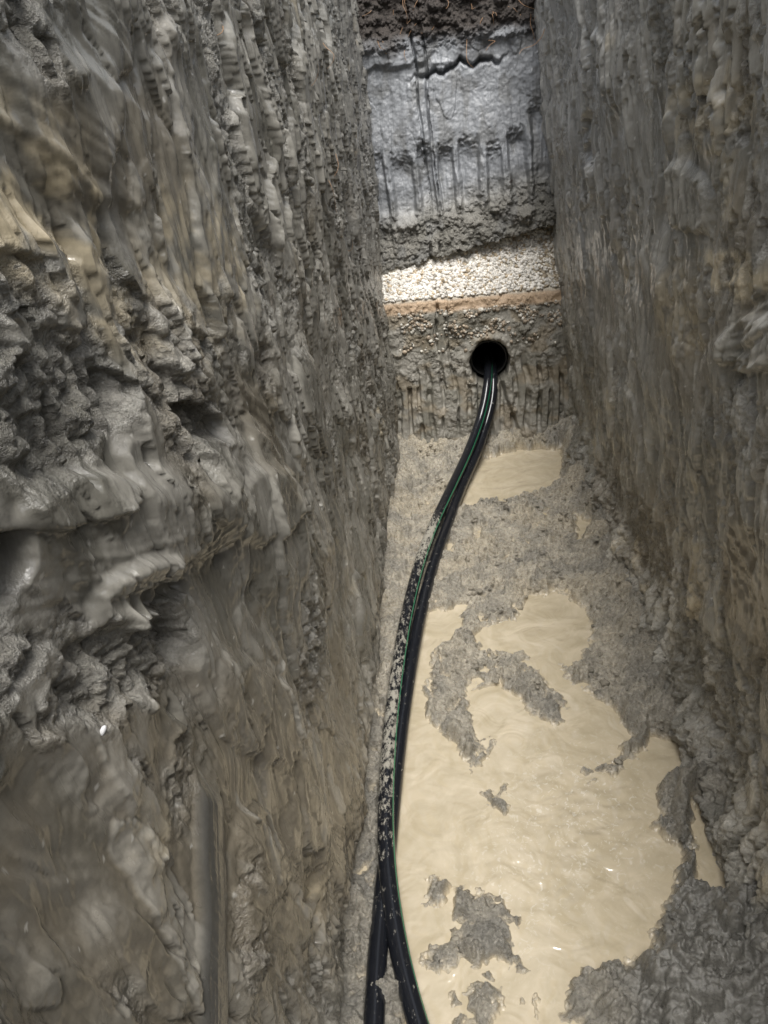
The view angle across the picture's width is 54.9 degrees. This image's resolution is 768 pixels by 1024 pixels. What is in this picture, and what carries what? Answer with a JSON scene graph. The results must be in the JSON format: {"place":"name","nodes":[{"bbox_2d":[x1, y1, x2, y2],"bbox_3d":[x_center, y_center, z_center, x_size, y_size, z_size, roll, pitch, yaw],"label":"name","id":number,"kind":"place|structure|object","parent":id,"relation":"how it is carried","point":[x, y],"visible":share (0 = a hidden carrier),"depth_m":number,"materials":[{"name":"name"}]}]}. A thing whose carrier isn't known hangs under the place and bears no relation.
{"place":"outdoors","nodes":[
{"label":"outdoors","id":0,"kind":"place"},
{"bbox_2d":[357,0,568,442],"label":"end trench wall","id":1,"kind":"structure","parent":0,"point":[461,159],"depth_m":4.12,"materials":[{"name":"soil"}]},
{"bbox_2d":[382,225,562,353],"bbox_3d":[0.551,-1.303,4.298,1.197,0.648,0.398,-3,30,6],"label":"gravel layer","id":2,"kind":"object","parent":1,"relation":"in","point":[407,284],"visible":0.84,"depth_m":4.23,"materials":[{"name":"gravel"}]},
{"bbox_2d":[470,340,506,374],"bbox_3d":[0.644,-1.086,4.704,0.216,0.216,0.650,-3,30,6],"label":"hole","id":3,"kind":"object","parent":1,"relation":"attached to","point":[477,361],"visible":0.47,"depth_m":4.56,"materials":[{"name":"black plastic"}]},
{"bbox_2d":[339,413,767,1023],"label":"muddy trench floor","id":4,"kind":"structure","parent":0,"point":[667,977],"depth_m":2.58,"materials":[{"name":"grey soil"}]},
{"bbox_2d":[363,342,497,1023],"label":"black duct cable","id":5,"kind":"object","parent":4,"relation":"on","point":[374,999],"visible":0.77,"depth_m":2.71,"materials":[{"name":"plastic"}]},
{"bbox_2d":[377,342,492,1023],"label":"black duct cable","id":6,"kind":"object","parent":4,"relation":"on","point":[412,1005],"visible":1,"depth_m":2.42,"materials":[{"name":"plastic"}]},
{"bbox_2d":[358,449,724,1023],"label":"muddy puddle water","id":7,"kind":"structure","parent":4,"relation":"on","point":[568,864],"depth_m":2.26,"materials":[{"name":"beige liquid"}]},
{"bbox_2d":[416,419,750,961],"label":"mud clods","id":8,"kind":"object","parent":4,"relation":"on","point":[604,682],"visible":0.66,"depth_m":3.01,"materials":[{"name":"grey soil"}]},
{"bbox_2d":[534,0,767,952],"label":"trench wall","id":9,"kind":"structure","parent":0,"point":[654,123],"depth_m":2.05,"materials":[{"name":"soil"}]},
{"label":"ground","id":10,"kind":"structure","parent":0,"visible":0},
{"bbox_2d":[0,0,399,1023],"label":"trench wall","id":11,"kind":"structure","parent":10,"relation":"on","point":[198,434],"depth_m":0.96,"materials":[{"name":"soil"}]},
{"bbox_2d":[100,725,106,735],"bbox_3d":[-0.285,0.222,0.750,0.007,0.010,0.009,-3,30,6],"label":"pale pebble","id":12,"kind":"object","parent":11,"relation":"on","point":[103,730],"visible":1,"depth_m":0.75,"materials":[{"name":"stone"}]},
{"bbox_2d":[218,0,544,319],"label":"plant roots","id":13,"kind":"object","parent":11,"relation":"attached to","point":[405,59],"visible":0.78,"depth_m":3.79,"materials":[{"name":"brown plant"}]}
]}

